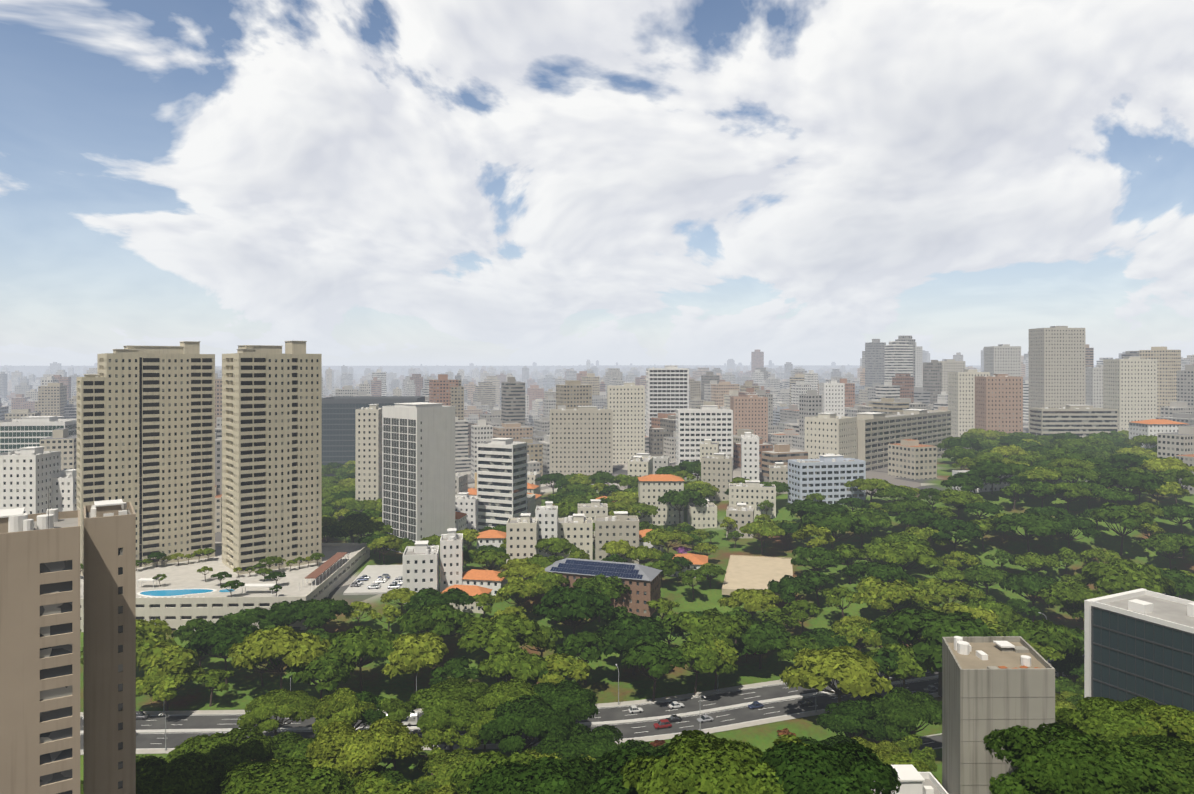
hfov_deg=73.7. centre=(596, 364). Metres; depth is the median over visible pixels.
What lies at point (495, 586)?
tiled house
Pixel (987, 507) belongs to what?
tree
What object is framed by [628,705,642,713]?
car
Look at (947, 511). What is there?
tree
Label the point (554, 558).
tree
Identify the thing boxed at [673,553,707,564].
rise roof
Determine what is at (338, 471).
tree
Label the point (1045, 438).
tree
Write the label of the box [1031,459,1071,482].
tree
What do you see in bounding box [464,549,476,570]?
tree
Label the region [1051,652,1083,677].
tree
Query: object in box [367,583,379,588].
car
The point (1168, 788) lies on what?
tree
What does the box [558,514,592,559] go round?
apartment building
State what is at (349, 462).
tree
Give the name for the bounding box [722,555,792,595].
tan yard slab
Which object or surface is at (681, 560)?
tree
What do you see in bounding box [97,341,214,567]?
beige tower
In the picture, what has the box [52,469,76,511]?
white block
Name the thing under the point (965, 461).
tree
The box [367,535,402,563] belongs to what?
tree
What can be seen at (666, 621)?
tree
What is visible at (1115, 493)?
tree
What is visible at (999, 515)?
tree
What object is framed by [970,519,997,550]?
tree
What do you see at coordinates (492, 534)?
white house roof
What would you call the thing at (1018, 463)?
tree
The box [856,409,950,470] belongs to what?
hospital slab
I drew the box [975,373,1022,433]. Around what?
building
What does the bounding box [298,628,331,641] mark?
tree
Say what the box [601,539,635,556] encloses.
tree
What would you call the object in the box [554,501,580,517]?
tree
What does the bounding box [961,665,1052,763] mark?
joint
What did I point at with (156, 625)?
tree
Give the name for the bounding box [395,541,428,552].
tree
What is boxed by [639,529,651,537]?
neighbour eroof
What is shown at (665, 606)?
tree
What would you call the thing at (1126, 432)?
tree
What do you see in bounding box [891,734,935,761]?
tree
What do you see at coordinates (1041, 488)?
tree
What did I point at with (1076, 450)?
tree
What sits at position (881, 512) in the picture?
tree
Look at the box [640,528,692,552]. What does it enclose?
tree
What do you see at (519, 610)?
tree
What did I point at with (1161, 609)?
glass office roof
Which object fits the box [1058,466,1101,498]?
tree
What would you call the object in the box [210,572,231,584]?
tree
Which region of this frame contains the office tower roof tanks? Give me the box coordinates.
[8,488,53,531]
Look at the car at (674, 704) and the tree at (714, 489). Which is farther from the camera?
the tree at (714, 489)
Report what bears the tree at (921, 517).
on the ground at (244, 689)
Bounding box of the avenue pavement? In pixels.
[80,673,1067,754]
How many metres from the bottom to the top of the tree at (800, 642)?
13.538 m
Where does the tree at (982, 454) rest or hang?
on the ground at (244, 689)
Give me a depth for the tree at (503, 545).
338.56 m
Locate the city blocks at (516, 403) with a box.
[0,336,1193,532]
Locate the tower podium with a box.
[80,543,369,631]
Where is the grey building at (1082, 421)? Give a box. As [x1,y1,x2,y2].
[1029,405,1117,437]
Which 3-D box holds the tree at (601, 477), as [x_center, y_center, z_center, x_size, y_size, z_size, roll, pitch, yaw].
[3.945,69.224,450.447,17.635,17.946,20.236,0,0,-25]
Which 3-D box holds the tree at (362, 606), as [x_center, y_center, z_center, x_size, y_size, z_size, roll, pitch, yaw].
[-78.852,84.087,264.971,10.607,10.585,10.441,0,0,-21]
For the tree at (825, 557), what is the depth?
305.55 m
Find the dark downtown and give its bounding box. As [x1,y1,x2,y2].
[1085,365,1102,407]
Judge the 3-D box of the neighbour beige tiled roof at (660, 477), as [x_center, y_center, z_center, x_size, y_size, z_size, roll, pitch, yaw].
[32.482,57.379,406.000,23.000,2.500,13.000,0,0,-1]
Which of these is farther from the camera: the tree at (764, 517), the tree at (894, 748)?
the tree at (764, 517)
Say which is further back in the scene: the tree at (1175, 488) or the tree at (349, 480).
the tree at (349, 480)
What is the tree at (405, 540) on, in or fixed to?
on the ground at (244, 689)
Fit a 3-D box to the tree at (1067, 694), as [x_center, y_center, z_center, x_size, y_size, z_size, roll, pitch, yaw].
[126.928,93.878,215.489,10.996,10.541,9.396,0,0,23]
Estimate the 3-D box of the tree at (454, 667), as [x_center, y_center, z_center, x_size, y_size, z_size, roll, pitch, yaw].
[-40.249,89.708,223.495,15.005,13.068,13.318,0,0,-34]
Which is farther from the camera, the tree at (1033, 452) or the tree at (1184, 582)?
the tree at (1033, 452)
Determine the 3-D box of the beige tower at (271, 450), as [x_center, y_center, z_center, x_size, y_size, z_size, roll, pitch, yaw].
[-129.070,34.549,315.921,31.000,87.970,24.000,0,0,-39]
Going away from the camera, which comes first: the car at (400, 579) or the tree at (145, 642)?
the tree at (145, 642)
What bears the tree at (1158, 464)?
on the ground at (244, 689)
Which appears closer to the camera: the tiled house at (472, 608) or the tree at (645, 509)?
the tiled house at (472, 608)
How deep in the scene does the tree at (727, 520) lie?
370.39 m
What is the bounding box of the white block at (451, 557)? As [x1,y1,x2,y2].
[440,528,462,591]
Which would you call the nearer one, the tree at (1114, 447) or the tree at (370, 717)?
the tree at (370, 717)
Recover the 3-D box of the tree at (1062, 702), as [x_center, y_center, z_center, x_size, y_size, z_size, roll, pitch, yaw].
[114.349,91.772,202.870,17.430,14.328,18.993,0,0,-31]
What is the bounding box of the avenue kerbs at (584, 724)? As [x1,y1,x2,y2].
[80,654,1083,748]
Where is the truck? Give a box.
[384,711,418,726]
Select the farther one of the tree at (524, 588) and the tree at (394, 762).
the tree at (524, 588)
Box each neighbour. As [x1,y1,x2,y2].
[477,538,505,549]
[535,501,557,557]
[578,499,607,543]
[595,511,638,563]
[639,538,662,551]
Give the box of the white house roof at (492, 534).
[476,530,505,537]
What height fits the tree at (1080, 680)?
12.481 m
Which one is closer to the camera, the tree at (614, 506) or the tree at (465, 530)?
the tree at (465, 530)
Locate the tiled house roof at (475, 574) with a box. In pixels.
[462,569,503,580]
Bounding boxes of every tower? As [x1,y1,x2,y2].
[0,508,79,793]
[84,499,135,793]
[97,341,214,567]
[222,341,321,574]
[355,404,381,511]
[382,402,454,552]
[477,438,526,531]
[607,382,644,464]
[646,365,688,436]
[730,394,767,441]
[915,346,922,386]
[942,636,1054,793]
[984,344,1020,376]
[1029,326,1084,407]
[1103,356,1156,430]
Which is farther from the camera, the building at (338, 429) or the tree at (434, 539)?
the building at (338, 429)
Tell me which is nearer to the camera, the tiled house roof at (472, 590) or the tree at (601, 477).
the tiled house roof at (472, 590)
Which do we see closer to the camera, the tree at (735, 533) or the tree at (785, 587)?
the tree at (785, 587)
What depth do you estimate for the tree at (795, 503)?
377.27 m
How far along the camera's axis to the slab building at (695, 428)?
480.72 m
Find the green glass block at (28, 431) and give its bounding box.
[0,416,76,452]
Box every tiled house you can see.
[450,592,490,612]
[462,576,507,595]
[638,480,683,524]
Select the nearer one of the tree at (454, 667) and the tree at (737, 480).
the tree at (454, 667)
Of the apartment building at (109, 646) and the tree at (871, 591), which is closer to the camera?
the apartment building at (109, 646)
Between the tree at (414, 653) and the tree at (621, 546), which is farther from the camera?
the tree at (621, 546)
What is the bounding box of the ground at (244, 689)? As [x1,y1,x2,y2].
[0,365,1193,784]
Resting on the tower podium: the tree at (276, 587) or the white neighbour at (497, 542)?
the tree at (276, 587)
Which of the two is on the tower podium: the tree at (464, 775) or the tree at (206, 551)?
the tree at (206, 551)
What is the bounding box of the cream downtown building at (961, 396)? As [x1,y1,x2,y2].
[948,369,989,436]
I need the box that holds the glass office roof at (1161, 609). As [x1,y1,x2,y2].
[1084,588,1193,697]
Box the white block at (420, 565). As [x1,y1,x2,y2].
[403,540,438,603]
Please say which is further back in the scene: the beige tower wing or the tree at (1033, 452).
the tree at (1033, 452)
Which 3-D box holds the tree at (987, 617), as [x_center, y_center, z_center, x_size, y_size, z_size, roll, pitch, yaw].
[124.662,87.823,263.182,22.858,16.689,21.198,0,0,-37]
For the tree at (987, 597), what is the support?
on the ground at (244, 689)
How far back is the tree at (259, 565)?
296.35 m
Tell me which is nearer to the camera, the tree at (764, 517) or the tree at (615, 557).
the tree at (615, 557)
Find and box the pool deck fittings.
[136,552,347,597]
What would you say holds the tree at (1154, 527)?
on the ground at (244, 689)
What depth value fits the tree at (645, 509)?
386.50 m
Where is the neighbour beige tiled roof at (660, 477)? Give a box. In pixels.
[637,474,683,480]
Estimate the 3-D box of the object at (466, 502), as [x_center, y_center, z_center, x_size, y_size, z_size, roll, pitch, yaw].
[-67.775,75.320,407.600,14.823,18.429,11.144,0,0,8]
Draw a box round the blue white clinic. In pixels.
[788,454,865,504]
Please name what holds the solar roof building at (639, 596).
on the ground at (244, 689)
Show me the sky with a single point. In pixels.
(362, 182)
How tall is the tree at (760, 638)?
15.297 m
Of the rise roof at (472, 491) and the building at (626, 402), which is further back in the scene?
the building at (626, 402)
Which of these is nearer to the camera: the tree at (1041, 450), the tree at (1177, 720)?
the tree at (1177, 720)
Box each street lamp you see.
[158,712,166,750]
[615,664,618,704]
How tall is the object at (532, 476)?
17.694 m
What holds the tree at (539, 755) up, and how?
on the ground at (244, 689)
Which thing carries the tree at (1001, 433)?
on the ground at (244, 689)
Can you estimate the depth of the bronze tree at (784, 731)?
204.28 m
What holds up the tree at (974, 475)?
on the ground at (244, 689)
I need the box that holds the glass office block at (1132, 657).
[1091,606,1193,712]
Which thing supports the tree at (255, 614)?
on the ground at (244, 689)
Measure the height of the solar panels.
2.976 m
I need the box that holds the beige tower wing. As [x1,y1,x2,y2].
[77,374,106,575]
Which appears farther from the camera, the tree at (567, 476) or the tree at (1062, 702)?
the tree at (567, 476)
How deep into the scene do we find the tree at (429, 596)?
262.16 m
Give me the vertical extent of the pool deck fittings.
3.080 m
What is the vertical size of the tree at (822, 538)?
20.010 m
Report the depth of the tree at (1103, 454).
458.76 m
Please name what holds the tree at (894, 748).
on the ground at (244, 689)
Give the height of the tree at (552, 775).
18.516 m
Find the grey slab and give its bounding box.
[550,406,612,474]
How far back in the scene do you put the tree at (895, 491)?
380.45 m
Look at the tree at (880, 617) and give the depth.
259.18 m
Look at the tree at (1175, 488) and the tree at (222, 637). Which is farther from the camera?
the tree at (1175, 488)
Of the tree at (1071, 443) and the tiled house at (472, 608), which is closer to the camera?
the tiled house at (472, 608)
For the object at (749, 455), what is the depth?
436.44 m
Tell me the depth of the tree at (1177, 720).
121.06 m
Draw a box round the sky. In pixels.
[0,0,1193,365]
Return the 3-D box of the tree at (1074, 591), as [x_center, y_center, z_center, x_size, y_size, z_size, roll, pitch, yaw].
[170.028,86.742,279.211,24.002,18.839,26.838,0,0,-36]
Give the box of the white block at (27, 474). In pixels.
[0,446,60,513]
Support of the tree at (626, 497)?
on the ground at (244, 689)
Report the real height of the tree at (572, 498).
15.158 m
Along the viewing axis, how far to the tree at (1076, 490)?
364.39 m
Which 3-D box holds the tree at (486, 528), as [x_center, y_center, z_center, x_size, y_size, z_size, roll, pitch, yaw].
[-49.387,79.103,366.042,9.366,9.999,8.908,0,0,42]
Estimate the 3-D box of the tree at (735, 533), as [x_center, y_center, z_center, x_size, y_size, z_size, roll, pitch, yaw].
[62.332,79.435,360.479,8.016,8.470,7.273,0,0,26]
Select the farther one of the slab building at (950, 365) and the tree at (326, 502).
the slab building at (950, 365)
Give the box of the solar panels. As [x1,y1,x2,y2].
[550,559,642,578]
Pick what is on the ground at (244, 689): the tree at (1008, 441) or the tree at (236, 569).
the tree at (1008, 441)
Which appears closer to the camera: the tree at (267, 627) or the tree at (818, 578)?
the tree at (267, 627)
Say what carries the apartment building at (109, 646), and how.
on the ground at (244, 689)
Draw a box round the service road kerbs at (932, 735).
[909,733,941,752]
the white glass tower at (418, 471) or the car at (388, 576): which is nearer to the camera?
the car at (388, 576)
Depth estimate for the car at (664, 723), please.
208.82 m
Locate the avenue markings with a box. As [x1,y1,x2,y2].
[146,661,1048,748]
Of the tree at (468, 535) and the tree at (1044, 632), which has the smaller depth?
the tree at (1044, 632)
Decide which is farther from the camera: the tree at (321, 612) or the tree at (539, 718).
the tree at (321, 612)
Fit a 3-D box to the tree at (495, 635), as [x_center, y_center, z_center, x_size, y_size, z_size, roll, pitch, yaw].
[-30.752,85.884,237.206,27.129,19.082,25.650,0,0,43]
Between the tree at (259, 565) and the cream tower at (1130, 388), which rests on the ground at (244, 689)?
the cream tower at (1130, 388)
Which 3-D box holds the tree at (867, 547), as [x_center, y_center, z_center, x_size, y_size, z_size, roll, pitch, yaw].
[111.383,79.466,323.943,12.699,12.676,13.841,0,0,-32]
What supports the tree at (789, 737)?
on the ground at (244, 689)
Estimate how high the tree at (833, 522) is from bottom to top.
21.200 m
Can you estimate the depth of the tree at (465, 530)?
357.47 m
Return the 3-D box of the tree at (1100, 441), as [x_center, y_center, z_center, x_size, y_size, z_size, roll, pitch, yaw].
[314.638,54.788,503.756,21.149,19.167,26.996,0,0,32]
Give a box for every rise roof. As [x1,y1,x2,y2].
[455,511,466,518]
[468,488,476,494]
[527,483,538,488]
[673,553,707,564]
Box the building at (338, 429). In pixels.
[322,396,424,475]
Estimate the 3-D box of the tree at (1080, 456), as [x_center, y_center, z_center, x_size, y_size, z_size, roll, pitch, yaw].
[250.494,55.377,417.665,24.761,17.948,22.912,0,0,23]
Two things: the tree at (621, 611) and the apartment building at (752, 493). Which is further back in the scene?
the apartment building at (752, 493)
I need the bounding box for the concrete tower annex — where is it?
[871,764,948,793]
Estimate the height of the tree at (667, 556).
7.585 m
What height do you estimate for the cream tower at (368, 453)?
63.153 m
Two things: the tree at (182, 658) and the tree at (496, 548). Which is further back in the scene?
the tree at (496, 548)
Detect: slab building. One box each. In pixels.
[676,405,732,473]
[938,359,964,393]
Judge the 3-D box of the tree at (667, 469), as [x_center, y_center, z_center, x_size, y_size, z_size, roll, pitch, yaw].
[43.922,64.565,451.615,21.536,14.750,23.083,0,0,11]
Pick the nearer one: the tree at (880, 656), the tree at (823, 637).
the tree at (880, 656)
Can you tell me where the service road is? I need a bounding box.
[909,734,941,751]
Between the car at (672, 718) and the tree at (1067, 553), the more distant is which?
the tree at (1067, 553)
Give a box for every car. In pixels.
[136,711,149,719]
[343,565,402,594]
[350,582,360,586]
[356,576,368,580]
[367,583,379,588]
[374,578,385,582]
[378,574,390,578]
[387,583,399,588]
[393,577,402,581]
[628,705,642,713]
[653,719,671,729]
[666,714,681,722]
[668,701,683,708]
[697,714,713,722]
[748,701,763,709]
[797,699,813,706]
[923,685,937,692]
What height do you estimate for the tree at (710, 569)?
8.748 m
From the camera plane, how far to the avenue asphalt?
215.94 m
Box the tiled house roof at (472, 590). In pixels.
[442,584,492,595]
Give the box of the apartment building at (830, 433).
[805,413,856,458]
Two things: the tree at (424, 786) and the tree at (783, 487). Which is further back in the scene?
the tree at (783, 487)
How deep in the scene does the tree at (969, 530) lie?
329.97 m
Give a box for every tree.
[80,626,176,664]
[80,754,164,793]
[136,560,142,570]
[136,618,172,635]
[136,640,200,704]
[136,664,204,710]
[136,752,229,793]
[142,558,153,564]
[147,552,165,566]
[152,574,166,585]
[161,555,173,564]
[165,724,275,793]
[170,553,183,564]
[171,618,213,643]
[183,554,194,563]
[184,619,259,683]
[192,549,203,561]
[195,645,213,665]
[195,669,233,706]
[197,566,212,581]
[203,548,215,557]
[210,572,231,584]
[216,607,273,630]
[216,757,357,793]
[220,580,244,596]
[227,624,331,688]
[233,567,241,576]
[237,689,317,734]
[244,567,255,573]
[244,656,279,686]
[253,563,265,568]
[253,759,295,772]
[255,568,272,580]
[259,556,280,568]
[260,731,337,761]
[262,624,276,630]
[264,571,285,584]
[266,598,307,625]
[269,585,281,596]
[273,557,285,564]
[285,560,296,569]
[286,654,355,698]
[294,557,305,568]
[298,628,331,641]
[299,598,353,629]
[305,718,424,783]
[310,553,324,564]
[312,687,376,733]
[315,691,385,730]
[317,625,399,692]
[322,465,336,475]
[322,476,339,483]
[322,482,341,486]
[322,489,344,501]
[322,499,336,507]
[322,505,339,515]
[322,515,337,535]
[322,525,353,542]
[327,462,344,467]
[327,484,354,492]
[329,519,373,542]
[330,491,354,500]
[330,497,354,509]
[333,509,349,519]
[334,467,349,475]
[335,475,347,479]
[338,477,354,484]
[339,509,381,536]
[340,499,369,511]
[342,460,354,467]
[344,601,376,625]
[346,467,354,473]
[347,464,354,469]
[348,765,414,788]
[351,770,420,793]
[357,520,392,553]
[357,533,399,558]
[363,790,424,793]
[364,498,381,509]
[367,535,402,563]
[369,517,381,521]
[371,604,402,631]
[374,698,416,722]
[380,587,416,609]
[381,630,448,692]
[384,753,395,770]
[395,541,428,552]
[397,603,473,636]
[399,538,412,557]
[403,587,475,610]
[405,720,459,775]
[409,677,489,751]
[412,781,438,792]
[413,749,490,787]
[420,534,440,545]
[425,782,460,793]
[428,657,482,686]
[439,547,473,564]
[448,711,521,751]
[449,751,536,793]
[456,528,479,547]
[457,613,549,681]
[463,530,479,549]
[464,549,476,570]
[467,549,509,569]
[467,756,600,793]
[473,593,499,617]
[473,678,539,717]
[476,545,493,551]
[477,647,548,680]
[478,694,575,753]
[479,526,492,531]
[481,546,505,567]
[490,606,527,620]
[492,524,505,531]
[492,578,543,605]
[497,561,548,597]
[500,538,505,547]
[500,557,527,575]
[503,659,550,685]
[516,625,563,656]
[522,748,539,757]
[525,554,555,567]
[525,749,595,760]
[529,572,569,593]
[530,722,622,760]
[531,585,616,633]
[531,680,597,721]
[535,472,565,493]
[535,537,579,555]
[538,653,592,684]
[544,492,564,516]
[549,555,563,561]
[553,630,610,684]
[554,479,569,491]
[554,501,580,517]
[555,494,592,503]
[558,482,595,493]
[559,473,576,480]
[563,489,598,495]
[567,549,589,559]
[568,473,595,484]
[570,501,600,514]
[572,573,630,621]
[578,744,674,793]
[581,492,603,498]
[586,739,655,775]
[588,471,614,494]
[588,482,610,494]
[593,523,594,548]
[595,616,667,674]
[599,484,622,495]
[600,497,613,502]
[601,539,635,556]
[601,554,627,562]
[602,605,640,623]
[607,490,638,503]
[607,501,636,515]
[614,474,640,487]
[621,639,685,700]
[621,730,788,793]
[622,486,637,492]
[625,545,663,565]
[627,502,658,518]
[639,521,656,530]
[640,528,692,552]
[646,598,679,618]
[648,559,681,586]
[650,740,665,745]
[654,614,686,644]
[654,743,719,764]
[655,465,692,473]
[657,489,707,522]
[657,552,674,560]
[663,526,678,540]
[663,642,737,693]
[669,556,692,578]
[669,607,751,647]
[671,470,695,483]
[672,546,691,553]
[676,460,700,480]
[677,522,690,531]
[677,611,702,629]
[678,569,705,599]
[680,525,695,544]
[682,534,702,553]
[684,483,715,499]
[686,480,718,492]
[689,463,700,479]
[690,530,709,541]
[692,543,718,555]
[696,564,725,587]
[705,635,738,689]
[707,531,718,543]
[717,588,781,618]
[720,517,737,539]
[724,607,752,643]
[727,530,743,547]
[728,477,749,483]
[729,619,790,668]
[739,520,784,554]
[754,520,775,546]
[755,514,773,521]
[756,741,900,793]
[757,500,773,514]
[758,607,800,630]
[761,481,789,496]
[767,575,815,613]
[769,734,824,775]
[772,521,804,549]
[773,520,796,538]
[774,634,824,661]
[777,728,795,736]
[779,645,892,704]
[781,599,822,631]
[785,498,815,523]
[789,500,849,546]
[791,524,834,569]
[791,546,845,570]
[797,511,872,548]
[797,570,835,606]
[799,734,879,760]
[801,627,853,649]
[804,493,825,500]
[817,699,887,740]
[821,586,856,617]
[831,544,865,583]
[831,619,882,650]
[833,615,872,644]
[836,497,869,510]
[841,561,918,610]
[844,477,893,501]
[845,508,892,548]
[851,576,931,613]
[852,736,910,754]
[861,620,919,647]
[862,646,910,681]
[862,687,941,740]
[863,543,877,561]
[865,507,891,535]
[866,540,943,569]
[867,643,941,688]
[869,502,887,513]
[870,532,930,565]
[872,748,940,783]
[873,484,917,501]
[874,608,1003,696]
[875,614,920,645]
[879,752,931,772]
[881,499,932,526]
[890,578,937,594]
[890,598,939,610]
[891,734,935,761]
[894,510,949,527]
[898,485,919,497]
[898,526,949,545]
[903,494,920,510]
[910,749,937,771]
[913,634,925,643]
[918,488,947,508]
[918,577,985,612]
[923,606,946,613]
[924,565,965,582]
[925,519,983,550]
[930,488,984,519]
[933,506,957,517]
[937,436,971,448]
[939,551,980,581]
[940,475,983,491]
[941,446,977,469]
[941,602,998,624]
[947,437,982,449]
[951,453,975,469]
[952,457,975,469]
[954,469,999,493]
[957,500,1003,519]
[957,586,995,601]
[959,564,1011,594]
[960,433,986,438]
[960,597,1028,624]
[963,428,998,437]
[967,460,1012,493]
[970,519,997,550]
[971,455,1004,463]
[972,438,1007,450]
[975,446,991,451]
[975,452,1004,459]
[978,448,990,452]
[981,442,997,448]
[983,722,1169,793]
[984,549,1015,568]
[985,513,1005,539]
[987,622,1065,660]
[990,444,1027,457]
[990,512,1061,551]
[991,434,1018,440]
[992,431,1008,437]
[997,437,1026,445]
[998,571,1061,619]
[998,617,1082,652]
[1000,435,1027,438]
[1000,475,1033,500]
[1000,483,1026,509]
[1002,458,1011,462]
[1003,463,1037,477]
[1005,461,1029,465]
[1005,598,1042,617]
[1006,454,1045,464]
[1009,552,1060,571]
[1016,441,1039,448]
[1017,438,1044,445]
[1017,466,1072,498]
[1020,433,1043,439]
[1022,481,1063,507]
[1024,445,1050,450]
[1024,506,1075,538]
[1025,451,1041,455]
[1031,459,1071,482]
[1032,435,1054,443]
[1036,447,1069,454]
[1036,465,1074,481]
[1037,580,1114,628]
[1042,447,1073,479]
[1046,457,1095,481]
[1047,547,1081,581]
[1048,482,1093,511]
[1049,432,1079,436]
[1049,434,1082,442]
[1049,438,1098,448]
[1050,453,1093,482]
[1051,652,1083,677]
[1053,515,1100,559]
[1053,658,1083,679]
[1053,782,1174,793]
[1055,676,1083,694]
[1055,693,1076,717]
[1055,697,1189,741]
[1055,720,1085,734]
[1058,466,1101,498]
[1058,690,1082,699]
[1059,601,1083,628]
[1059,627,1083,676]
[1060,574,1109,590]
[1065,481,1106,508]
[1066,695,1083,709]
[1069,447,1092,456]
[1075,674,1083,687]
[1076,548,1123,562]
[1078,507,1099,529]
[1081,445,1117,454]
[1081,559,1175,593]
[1082,456,1111,469]
[1083,431,1123,441]
[1084,436,1113,444]
[1086,451,1100,457]
[1087,469,1165,504]
[1089,486,1136,519]
[1089,502,1153,555]
[1092,451,1111,458]
[1092,468,1128,477]
[1104,453,1151,487]
[1105,736,1193,793]
[1107,444,1122,453]
[1110,430,1123,436]
[1113,438,1141,447]
[1114,443,1133,447]
[1116,446,1156,455]
[1118,430,1128,436]
[1118,734,1164,741]
[1123,696,1184,709]
[1124,435,1156,448]
[1125,462,1148,471]
[1126,566,1193,596]
[1127,467,1153,491]
[1130,705,1193,742]
[1131,502,1163,533]
[1132,481,1189,504]
[1133,521,1163,549]
[1139,453,1156,458]
[1139,533,1193,568]
[1140,457,1193,472]
[1154,468,1193,503]
[1156,503,1193,533]
[1161,532,1193,559]
[1163,568,1193,597]
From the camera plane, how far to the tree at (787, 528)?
351.72 m
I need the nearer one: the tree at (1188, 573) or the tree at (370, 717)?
the tree at (370, 717)
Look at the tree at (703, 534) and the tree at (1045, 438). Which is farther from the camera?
the tree at (1045, 438)
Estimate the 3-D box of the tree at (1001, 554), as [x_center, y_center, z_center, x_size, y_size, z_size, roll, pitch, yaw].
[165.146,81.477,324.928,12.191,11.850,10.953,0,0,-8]
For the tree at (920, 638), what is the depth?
236.39 m
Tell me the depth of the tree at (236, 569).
292.85 m
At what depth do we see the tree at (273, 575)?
280.17 m
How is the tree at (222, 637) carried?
on the ground at (244, 689)
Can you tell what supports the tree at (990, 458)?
on the ground at (244, 689)
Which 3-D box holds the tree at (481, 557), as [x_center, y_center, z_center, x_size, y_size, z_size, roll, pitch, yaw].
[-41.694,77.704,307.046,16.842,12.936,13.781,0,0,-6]
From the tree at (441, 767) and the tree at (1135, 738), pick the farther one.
the tree at (441, 767)
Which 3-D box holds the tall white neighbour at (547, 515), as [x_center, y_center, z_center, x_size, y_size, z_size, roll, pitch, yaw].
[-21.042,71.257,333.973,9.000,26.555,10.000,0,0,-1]
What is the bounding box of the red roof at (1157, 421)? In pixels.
[1132,419,1186,423]
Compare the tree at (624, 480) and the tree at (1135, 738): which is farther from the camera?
the tree at (624, 480)
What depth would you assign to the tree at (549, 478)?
462.76 m
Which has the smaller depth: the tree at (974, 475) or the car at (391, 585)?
the car at (391, 585)
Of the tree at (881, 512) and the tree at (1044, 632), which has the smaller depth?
the tree at (1044, 632)
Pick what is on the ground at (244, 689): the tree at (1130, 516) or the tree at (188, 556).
the tree at (1130, 516)
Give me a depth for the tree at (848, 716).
191.95 m
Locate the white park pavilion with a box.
[952,470,1013,492]
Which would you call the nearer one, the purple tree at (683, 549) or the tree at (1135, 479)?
the purple tree at (683, 549)
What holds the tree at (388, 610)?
on the ground at (244, 689)
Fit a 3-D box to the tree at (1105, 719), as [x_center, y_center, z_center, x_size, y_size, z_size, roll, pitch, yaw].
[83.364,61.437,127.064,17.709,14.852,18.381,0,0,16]
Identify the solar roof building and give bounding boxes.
[542,572,660,616]
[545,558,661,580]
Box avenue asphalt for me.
[80,655,1083,749]
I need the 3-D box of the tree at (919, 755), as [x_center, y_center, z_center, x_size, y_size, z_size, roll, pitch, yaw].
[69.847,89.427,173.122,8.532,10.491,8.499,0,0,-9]
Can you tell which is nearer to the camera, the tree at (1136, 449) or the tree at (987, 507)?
the tree at (987, 507)
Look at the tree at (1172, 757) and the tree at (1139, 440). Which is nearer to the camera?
the tree at (1172, 757)
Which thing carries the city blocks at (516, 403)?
on the ground at (244, 689)
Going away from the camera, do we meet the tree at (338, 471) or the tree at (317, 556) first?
the tree at (317, 556)
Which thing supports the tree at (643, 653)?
on the ground at (244, 689)
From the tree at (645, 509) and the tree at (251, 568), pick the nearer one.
the tree at (251, 568)
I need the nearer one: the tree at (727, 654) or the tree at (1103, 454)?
the tree at (727, 654)
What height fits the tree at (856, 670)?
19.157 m
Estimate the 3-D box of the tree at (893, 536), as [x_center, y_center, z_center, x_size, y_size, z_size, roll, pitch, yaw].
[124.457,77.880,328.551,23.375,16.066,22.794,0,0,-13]

